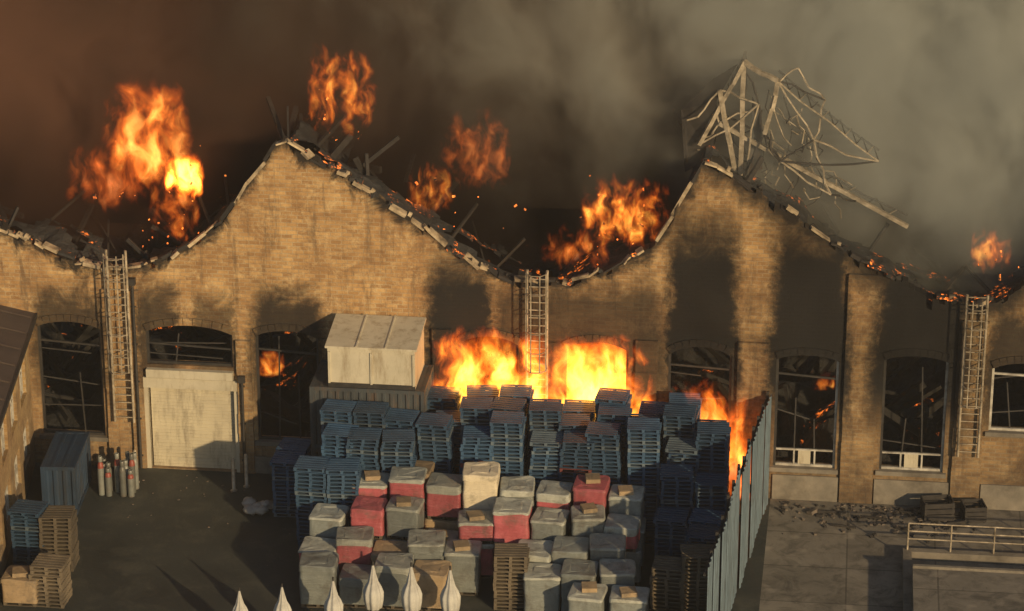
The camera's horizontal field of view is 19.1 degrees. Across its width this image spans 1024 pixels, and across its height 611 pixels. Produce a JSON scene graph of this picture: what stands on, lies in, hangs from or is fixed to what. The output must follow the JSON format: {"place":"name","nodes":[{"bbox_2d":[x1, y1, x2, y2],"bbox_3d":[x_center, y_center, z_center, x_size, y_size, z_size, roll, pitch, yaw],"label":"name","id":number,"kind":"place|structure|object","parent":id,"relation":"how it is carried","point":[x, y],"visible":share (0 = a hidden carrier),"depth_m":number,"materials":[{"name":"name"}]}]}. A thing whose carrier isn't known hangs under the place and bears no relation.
{"place":"outdoors","nodes":[
{"label":"outdoors","id":0,"kind":"place"},
{"bbox_2d":[462,461,500,509],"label":"wrapped pallet load","id":1,"kind":"object","parent":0,"point":[481,485],"visible":0.84,"depth_m":105.96,"materials":[{"name":"white plastic"}]},
{"bbox_2d":[0,0,1023,610],"bbox_3d":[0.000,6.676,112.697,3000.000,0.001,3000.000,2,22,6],"label":"ground","id":2,"kind":"structure","parent":0,"point":[170,552],"depth_m":160.76,"materials":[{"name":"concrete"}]},
{"bbox_2d":[0,305,37,578],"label":"brick annex","id":3,"kind":"object","parent":2,"relation":"on","point":[17,455],"visible":0.98,"depth_m":109.55,"materials":[{"name":"brown brick"}]},
{"bbox_2d":[0,366,26,520],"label":"annex window frames","id":4,"kind":"structure","parent":3,"relation":"in","point":[20,373],"depth_m":109.75,"materials":[{"name":"white paint"}]},
{"bbox_2d":[0,565,39,606],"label":"wrapped pallet load","id":5,"kind":"object","parent":2,"relation":"on","point":[19,587],"visible":0.87,"depth_m":103.57,"materials":[{"name":"brown cardboard"}]},
{"bbox_2d":[7,499,49,565],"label":"pallet stack","id":6,"kind":"object","parent":2,"relation":"on","point":[24,524],"visible":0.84,"depth_m":105.96,"materials":[{"name":"blue wood"}]},
{"bbox_2d":[28,553,72,608],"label":"pallet stack","id":7,"kind":"object","parent":2,"relation":"on","point":[53,573],"visible":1,"depth_m":103.56,"materials":[{"name":"brown wood"}]},
{"bbox_2d":[38,505,79,571],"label":"pallet stack","id":8,"kind":"object","parent":2,"relation":"on","point":[58,532],"visible":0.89,"depth_m":105.82,"materials":[{"name":"brown wood"}]},
{"bbox_2d":[40,431,91,514],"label":"blue storage container","id":9,"kind":"object","parent":2,"relation":"on","point":[66,471],"visible":0.89,"depth_m":110.40,"materials":[{"name":"metal"}]},
{"bbox_2d":[269,450,306,516],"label":"pallet stack","id":10,"kind":"object","parent":2,"relation":"on","point":[282,463],"visible":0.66,"depth_m":109.79,"materials":[{"name":"blue wood"}]},
{"bbox_2d":[293,455,330,549],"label":"pallet stack","id":11,"kind":"object","parent":2,"relation":"on","point":[310,487],"visible":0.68,"depth_m":106.75,"materials":[{"name":"blue wood"}]},
{"bbox_2d":[311,448,321,458],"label":"grey storage container","id":12,"kind":"object","parent":2,"relation":"on","point":[315,451],"visible":0.04,"depth_m":110.05,"materials":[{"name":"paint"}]},
{"bbox_2d":[309,360,433,447],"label":"grey storage container","id":13,"kind":"object","parent":12,"relation":"on","point":[321,391],"visible":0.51,"depth_m":109.14,"materials":[{"name":"metal"}]},
{"bbox_2d":[325,314,425,389],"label":"cream site cabin","id":14,"kind":"object","parent":13,"relation":"on","point":[376,351],"visible":1,"depth_m":108.76,"materials":[{"name":"metal"}]},
{"bbox_2d":[298,536,335,560],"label":"wrapped pallet load","id":15,"kind":"object","parent":2,"relation":"on","point":[314,544],"visible":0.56,"depth_m":104.77,"materials":[{"name":"grey plastic"}]},
{"bbox_2d":[299,551,338,607],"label":"wrapped pallet load","id":16,"kind":"object","parent":2,"relation":"on","point":[318,571],"visible":0.91,"depth_m":103.37,"materials":[{"name":"grey plastic"}]},
{"bbox_2d":[308,503,348,538],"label":"wrapped pallet load","id":17,"kind":"object","parent":2,"relation":"on","point":[326,520],"visible":0.58,"depth_m":105.56,"materials":[{"name":"grey plastic"}]},
{"bbox_2d":[320,399,357,439],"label":"pallet stack","id":18,"kind":"object","parent":2,"relation":"on","point":[335,411],"visible":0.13,"depth_m":108.19,"materials":[{"name":"blue wood"}]},
{"bbox_2d":[321,423,358,457],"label":"pallet stack","id":19,"kind":"object","parent":2,"relation":"on","point":[334,436],"visible":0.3,"depth_m":107.39,"materials":[{"name":"blue wood"}]},
{"bbox_2d":[326,458,361,526],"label":"pallet stack","id":20,"kind":"object","parent":2,"relation":"on","point":[343,475],"visible":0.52,"depth_m":106.46,"materials":[{"name":"blue wood"}]},
{"bbox_2d":[335,526,373,580],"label":"wrapped pallet load","id":21,"kind":"object","parent":2,"relation":"on","point":[354,545],"visible":0.68,"depth_m":104.45,"materials":[{"name":"red plastic"}]},
{"bbox_2d":[339,563,371,607],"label":"wrapped pallet load","id":22,"kind":"object","parent":2,"relation":"on","point":[353,579],"visible":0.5,"depth_m":103.50,"materials":[{"name":"grey plastic"}]},
{"bbox_2d":[346,427,382,471],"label":"pallet stack","id":23,"kind":"object","parent":2,"relation":"on","point":[366,451],"visible":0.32,"depth_m":107.14,"materials":[{"name":"blue wood"}]},
{"bbox_2d":[353,401,390,429],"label":"pallet stack","id":24,"kind":"object","parent":2,"relation":"on","point":[370,414],"visible":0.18,"depth_m":108.05,"materials":[{"name":"blue wood"}]},
{"bbox_2d":[363,561,383,610],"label":"folded patio umbrella","id":25,"kind":"object","parent":2,"relation":"on","point":[373,594],"visible":1,"depth_m":101.64,"materials":[{"name":"white fabric"}]},
{"bbox_2d":[373,528,386,546],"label":"wrapped pallet load","id":26,"kind":"object","parent":2,"relation":"on","point":[384,537],"visible":0.18,"depth_m":105.75,"materials":[{"name":"wood"}]},
{"bbox_2d":[350,496,387,539],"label":"wrapped pallet load","id":27,"kind":"object","parent":26,"relation":"on","point":[367,511],"visible":0.94,"depth_m":105.37,"materials":[{"name":"red plastic"}]},
{"bbox_2d":[374,553,413,609],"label":"wrapped pallet load","id":28,"kind":"object","parent":2,"relation":"on","point":[392,570],"visible":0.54,"depth_m":103.25,"materials":[{"name":"grey plastic"}]},
{"bbox_2d":[386,536,407,541],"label":"wrapped pallet load","id":29,"kind":"object","parent":2,"relation":"on","point":[395,539],"visible":0.18,"depth_m":105.56,"materials":[{"name":"wood"}]},
{"bbox_2d":[385,495,424,539],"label":"wrapped pallet load","id":30,"kind":"object","parent":29,"relation":"on","point":[404,515],"visible":0.98,"depth_m":105.26,"materials":[{"name":"grey plastic"}]},
{"bbox_2d":[380,429,416,473],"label":"pallet stack","id":31,"kind":"object","parent":2,"relation":"on","point":[397,448],"visible":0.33,"depth_m":107.00,"materials":[{"name":"blue wood"}]},
{"bbox_2d":[385,408,420,459],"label":"pallet stack","id":32,"kind":"object","parent":2,"relation":"on","point":[396,418],"visible":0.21,"depth_m":108.19,"materials":[{"name":"blue wood"}]},
{"bbox_2d":[401,562,421,610],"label":"folded patio umbrella","id":33,"kind":"object","parent":2,"relation":"on","point":[411,596],"visible":1,"depth_m":101.43,"materials":[{"name":"white fabric"}]},
{"bbox_2d":[407,529,445,563],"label":"wrapped pallet load","id":34,"kind":"object","parent":2,"relation":"on","point":[425,544],"visible":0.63,"depth_m":104.11,"materials":[{"name":"grey plastic"}]},
{"bbox_2d":[413,560,451,610],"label":"wrapped pallet load","id":35,"kind":"object","parent":2,"relation":"on","point":[431,576],"visible":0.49,"depth_m":103.18,"materials":[{"name":"brown plastic"}]},
{"bbox_2d":[415,412,455,473],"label":"pallet stack","id":36,"kind":"object","parent":2,"relation":"on","point":[435,435],"visible":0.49,"depth_m":107.94,"materials":[{"name":"blue wood"}]},
{"bbox_2d":[424,515,457,530],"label":"wrapped pallet load","id":37,"kind":"object","parent":2,"relation":"on","point":[441,524],"visible":0.23,"depth_m":106.56,"materials":[{"name":"brown cardboard"}]},
{"bbox_2d":[426,472,462,520],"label":"wrapped pallet load","id":38,"kind":"object","parent":37,"relation":"on","point":[444,491],"visible":0.89,"depth_m":106.27,"materials":[{"name":"red plastic"}]},
{"bbox_2d":[427,385,461,412],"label":"pallet stack","id":39,"kind":"object","parent":2,"relation":"on","point":[443,398],"visible":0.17,"depth_m":110.01,"materials":[{"name":"blue wood"}]},
{"bbox_2d":[440,566,460,610],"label":"folded patio umbrella","id":40,"kind":"object","parent":2,"relation":"on","point":[450,598],"visible":1,"depth_m":101.35,"materials":[{"name":"white fabric"}]},
{"bbox_2d":[443,539,481,595],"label":"wrapped pallet load","id":41,"kind":"object","parent":2,"relation":"on","point":[463,557],"visible":0.84,"depth_m":104.19,"materials":[{"name":"grey plastic"}]},
{"bbox_2d":[459,425,494,473],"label":"pallet stack","id":42,"kind":"object","parent":2,"relation":"on","point":[476,446],"visible":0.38,"depth_m":107.61,"materials":[{"name":"blue wood"}]},
{"bbox_2d":[460,396,493,441],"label":"pallet stack","id":43,"kind":"object","parent":2,"relation":"on","point":[476,411],"visible":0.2,"depth_m":108.44,"materials":[{"name":"blue wood"}]},
{"bbox_2d":[481,541,494,577],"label":"wrapped pallet load","id":44,"kind":"object","parent":2,"relation":"on","point":[487,559],"visible":0.38,"depth_m":105.44,"materials":[{"name":"red plastic"}]},
{"bbox_2d":[458,510,493,543],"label":"wrapped pallet load","id":45,"kind":"object","parent":44,"relation":"on","point":[478,525],"visible":0.9,"depth_m":105.05,"materials":[{"name":"red plastic"}]},
{"bbox_2d":[490,411,525,494],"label":"pallet stack","id":46,"kind":"object","parent":2,"relation":"on","point":[507,432],"visible":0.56,"depth_m":107.48,"materials":[{"name":"blue wood"}]},
{"bbox_2d":[490,396,527,475],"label":"pallet stack","id":47,"kind":"object","parent":2,"relation":"on","point":[506,404],"visible":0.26,"depth_m":108.67,"materials":[{"name":"blue wood"}]},
{"bbox_2d":[493,543,529,610],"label":"pallet stack","id":48,"kind":"object","parent":2,"relation":"on","point":[511,563],"visible":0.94,"depth_m":103.13,"materials":[{"name":"brown wood"}]},
{"bbox_2d":[0,81,1023,510],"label":"brick warehouse","id":49,"kind":"structure","parent":2,"relation":"on","point":[724,289],"depth_m":113.18,"materials":[{"name":"brick"}]},
{"bbox_2d":[103,249,134,422],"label":"caged roof ladder","id":50,"kind":"object","parent":49,"relation":"attached to","point":[126,316],"visible":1,"depth_m":111.42,"materials":[{"name":"metal"}]},
{"bbox_2d":[128,277,143,467],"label":"downpipe","id":51,"kind":"object","parent":49,"relation":"attached to","point":[132,282],"visible":1,"depth_m":112.32,"materials":[{"name":"metal"}]},
{"bbox_2d":[143,367,239,471],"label":"roller shutter door","id":52,"kind":"structure","parent":49,"relation":"in","point":[195,411],"depth_m":113.32,"materials":[{"name":"metal"}]},
{"bbox_2d":[37,325,1023,471],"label":"window frames","id":53,"kind":"structure","parent":49,"relation":"in","point":[910,458],"depth_m":111.02,"materials":[{"name":"white paint"}]},
{"bbox_2d":[525,269,548,398],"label":"caged roof ladder","id":54,"kind":"object","parent":49,"relation":"attached to","point":[527,302],"visible":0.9,"depth_m":109.52,"materials":[{"name":"metal"}]},
{"bbox_2d":[681,51,908,228],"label":"collapsed roof truss","id":55,"kind":"object","parent":49,"relation":"on","point":[700,110],"visible":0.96,"depth_m":109.20,"materials":[{"name":"paint"}]},
{"bbox_2d":[956,294,988,457],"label":"caged roof ladder","id":56,"kind":"object","parent":49,"relation":"attached to","point":[975,368],"visible":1,"depth_m":108.21,"materials":[{"name":"metal"}]},
{"bbox_2d":[499,384,533,475],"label":"pallet stack","id":57,"kind":"object","parent":2,"relation":"on","point":[526,392],"visible":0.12,"depth_m":109.67,"materials":[{"name":"blue wood"}]},
{"bbox_2d":[517,539,553,562],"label":"wrapped pallet load","id":58,"kind":"object","parent":2,"relation":"on","point":[540,551],"visible":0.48,"depth_m":103.95,"materials":[{"name":"grey plastic"}]},
{"bbox_2d":[523,563,561,610],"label":"wrapped pallet load","id":59,"kind":"object","parent":2,"relation":"on","point":[542,586],"visible":1,"depth_m":102.74,"materials":[{"name":"grey plastic"}]},
{"bbox_2d":[529,399,563,460],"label":"pallet stack","id":60,"kind":"object","parent":2,"relation":"on","point":[545,414],"visible":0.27,"depth_m":108.28,"materials":[{"name":"blue wood"}]},
{"bbox_2d":[529,430,564,510],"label":"pallet stack","id":61,"kind":"object","parent":2,"relation":"on","point":[546,446],"visible":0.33,"depth_m":107.60,"materials":[{"name":"blue wood"}]},
{"bbox_2d":[551,536,589,599],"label":"wrapped pallet load","id":62,"kind":"object","parent":2,"relation":"on","point":[565,547],"visible":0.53,"depth_m":103.64,"materials":[{"name":"grey plastic"}]},
{"bbox_2d":[559,430,594,483],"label":"pallet stack","id":63,"kind":"object","parent":2,"relation":"on","point":[575,456],"visible":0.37,"depth_m":107.27,"materials":[{"name":"blue wood"}]},
{"bbox_2d":[562,399,595,421],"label":"pallet stack","id":64,"kind":"object","parent":2,"relation":"on","point":[582,407],"visible":0.18,"depth_m":109.40,"materials":[{"name":"blue wood"}]},
{"bbox_2d":[560,558,598,610],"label":"wrapped pallet load","id":65,"kind":"object","parent":2,"relation":"on","point":[575,570],"visible":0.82,"depth_m":102.57,"materials":[{"name":"grey plastic"}]},
{"bbox_2d":[567,581,607,610],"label":"wrapped pallet load","id":66,"kind":"object","parent":2,"relation":"on","point":[587,596],"visible":1,"depth_m":101.33,"materials":[{"name":"grey plastic"}]},
{"bbox_2d":[585,421,622,488],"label":"pallet stack","id":67,"kind":"object","parent":2,"relation":"on","point":[607,456],"visible":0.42,"depth_m":107.19,"materials":[{"name":"blue wood"}]},
{"bbox_2d":[589,533,625,583],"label":"wrapped pallet load","id":68,"kind":"object","parent":2,"relation":"on","point":[607,546],"visible":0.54,"depth_m":103.39,"materials":[{"name":"grey plastic"}]},
{"bbox_2d":[595,387,631,421],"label":"pallet stack","id":69,"kind":"object","parent":2,"relation":"on","point":[615,396],"visible":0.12,"depth_m":109.19,"materials":[{"name":"blue wood"}]},
{"bbox_2d":[596,403,632,484],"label":"pallet stack","id":70,"kind":"object","parent":2,"relation":"on","point":[607,413],"visible":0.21,"depth_m":108.35,"materials":[{"name":"blue wood"}]},
{"bbox_2d":[599,558,635,610],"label":"wrapped pallet load","id":71,"kind":"object","parent":2,"relation":"on","point":[617,572],"visible":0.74,"depth_m":102.27,"materials":[{"name":"grey plastic"}]},
{"bbox_2d":[609,585,649,610],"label":"wrapped pallet load","id":72,"kind":"object","parent":2,"relation":"on","point":[627,598],"visible":1,"depth_m":101.10,"materials":[{"name":"grey plastic"}]},
{"bbox_2d":[625,540,641,585],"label":"wrapped pallet load","id":73,"kind":"object","parent":2,"relation":"on","point":[636,556],"visible":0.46,"depth_m":104.84,"materials":[{"name":"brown plastic"}]},
{"bbox_2d":[603,513,640,552],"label":"wrapped pallet load","id":74,"kind":"object","parent":73,"relation":"on","point":[628,526],"visible":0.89,"depth_m":104.52,"materials":[{"name":"plastic"}]},
{"bbox_2d":[639,517,645,568],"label":"wrapped pallet load","id":75,"kind":"object","parent":2,"relation":"on","point":[642,531],"visible":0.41,"depth_m":106.09,"materials":[{"name":"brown plastic"}]},
{"bbox_2d":[608,484,644,526],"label":"wrapped pallet load","id":76,"kind":"object","parent":75,"relation":"on","point":[626,499],"visible":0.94,"depth_m":105.55,"materials":[{"name":"grey plastic"}]},
{"bbox_2d":[627,417,661,543],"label":"pallet stack","id":77,"kind":"object","parent":2,"relation":"on","point":[643,458],"visible":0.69,"depth_m":107.11,"materials":[{"name":"blue wood"}]},
{"bbox_2d":[649,555,682,610],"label":"pallet stack","id":78,"kind":"object","parent":2,"relation":"on","point":[665,582],"visible":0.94,"depth_m":103.36,"materials":[{"name":"brown wood"}]},
{"bbox_2d":[653,507,689,559],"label":"pallet stack","id":79,"kind":"object","parent":2,"relation":"on","point":[671,527],"visible":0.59,"depth_m":105.27,"materials":[{"name":"blue wood"}]},
{"bbox_2d":[660,464,693,514],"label":"pallet stack","id":80,"kind":"object","parent":2,"relation":"on","point":[677,487],"visible":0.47,"depth_m":106.01,"materials":[{"name":"blue wood"}]},
{"bbox_2d":[663,404,698,463],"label":"pallet stack","id":81,"kind":"object","parent":2,"relation":"on","point":[680,421],"visible":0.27,"depth_m":107.83,"materials":[{"name":"blue wood"}]},
{"bbox_2d":[665,437,700,507],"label":"pallet stack","id":82,"kind":"object","parent":2,"relation":"on","point":[682,451],"visible":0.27,"depth_m":106.91,"materials":[{"name":"blue wood"}]},
{"bbox_2d":[680,544,713,610],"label":"pallet stack","id":83,"kind":"object","parent":2,"relation":"on","point":[694,560],"visible":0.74,"depth_m":103.07,"materials":[{"name":"brown wood"}]},
{"bbox_2d":[686,524,720,572],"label":"pallet stack","id":84,"kind":"object","parent":2,"relation":"on","point":[701,534],"visible":0.28,"depth_m":103.96,"materials":[{"name":"blue wood"}]},
{"bbox_2d":[688,508,725,527],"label":"pallet stack","id":85,"kind":"object","parent":2,"relation":"on","point":[706,517],"visible":0.18,"depth_m":105.16,"materials":[{"name":"blue wood"}]},
{"bbox_2d":[694,472,728,512],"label":"pallet stack","id":86,"kind":"object","parent":2,"relation":"on","point":[711,491],"visible":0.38,"depth_m":106.08,"materials":[{"name":"blue wood"}]},
{"bbox_2d":[695,421,730,493],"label":"pallet stack","id":87,"kind":"object","parent":2,"relation":"on","point":[712,443],"visible":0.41,"depth_m":106.83,"materials":[{"name":"blue wood"}]},
{"bbox_2d":[703,391,771,610],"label":"corrugated fence","id":88,"kind":"object","parent":2,"relation":"on","point":[724,550],"visible":1,"depth_m":104.33,"materials":[{"name":"metal"}]},
{"bbox_2d":[759,499,1023,610],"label":"concrete yard","id":89,"kind":"structure","parent":2,"relation":"on","point":[834,568],"depth_m":107.58,"materials":[{"name":"concrete"}]},
{"bbox_2d":[776,501,1012,543],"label":"rubble","id":90,"kind":"object","parent":89,"relation":"on","point":[915,511],"visible":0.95,"depth_m":110.07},
{"bbox_2d":[920,494,954,521],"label":"scorched crate","id":91,"kind":"object","parent":89,"relation":"on","point":[933,508],"visible":1,"depth_m":109.76,"materials":[{"name":"wood"}]},
{"bbox_2d":[902,547,1023,610],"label":"concrete loading ramp","id":92,"kind":"structure","parent":89,"relation":"on","point":[926,587],"depth_m":103.88,"materials":[{"name":"concrete"}]},
{"bbox_2d":[906,522,1023,553],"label":"tubular railing","id":93,"kind":"object","parent":92,"relation":"on","point":[951,540],"visible":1,"depth_m":106.61,"materials":[{"name":"metal"}]},
{"bbox_2d":[960,498,986,523],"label":"scorched crate","id":94,"kind":"object","parent":89,"relation":"on","point":[972,511],"visible":1,"depth_m":109.69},
{"bbox_2d":[499,476,534,515],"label":"wrapped pallet load","id":95,"kind":"object","parent":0,"point":[521,487],"visible":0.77,"depth_m":105.96,"materials":[{"name":"grey plastic"}]},
{"bbox_2d":[571,502,605,537],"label":"wrapped pallet load","id":96,"kind":"object","parent":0,"point":[587,519],"visible":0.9,"depth_m":104.54,"materials":[{"name":"grey plastic"}]},
{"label":"wrapped pallet load","id":97,"kind":"object","parent":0,"visible":0},
{"bbox_2d":[351,470,389,503],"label":"wrapped pallet load","id":98,"kind":"object","parent":97,"relation":"on","point":[374,483],"visible":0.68,"depth_m":106.51,"materials":[{"name":"red plastic"}]},
{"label":"wrapped pallet load","id":99,"kind":"object","parent":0,"visible":0},
{"bbox_2d":[388,466,426,511],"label":"wrapped pallet load","id":100,"kind":"object","parent":99,"relation":"on","point":[407,481],"visible":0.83,"depth_m":106.26,"materials":[{"name":"plastic"}]},
{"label":"wrapped pallet load","id":101,"kind":"object","parent":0,"visible":0},
{"bbox_2d":[536,480,572,522],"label":"wrapped pallet load","id":102,"kind":"object","parent":101,"relation":"on","point":[554,494],"visible":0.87,"depth_m":105.78,"materials":[{"name":"plastic"}]},
{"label":"wrapped pallet load","id":103,"kind":"object","parent":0,"visible":0},
{"bbox_2d":[572,473,609,520],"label":"wrapped pallet load","id":104,"kind":"object","parent":103,"relation":"on","point":[591,488],"visible":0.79,"depth_m":105.61,"materials":[{"name":"red plastic"}]},
{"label":"wrapped pallet load","id":105,"kind":"object","parent":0,"visible":0},
{"bbox_2d":[492,497,532,544],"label":"wrapped pallet load","id":106,"kind":"object","parent":105,"relation":"on","point":[511,519],"visible":0.96,"depth_m":104.84,"materials":[{"name":"red plastic"}]},
{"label":"wrapped pallet load","id":107,"kind":"object","parent":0,"visible":0},
{"bbox_2d":[530,507,569,540],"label":"wrapped pallet load","id":108,"kind":"object","parent":107,"relation":"on","point":[547,523],"visible":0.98,"depth_m":104.77,"materials":[{"name":"grey plastic"}]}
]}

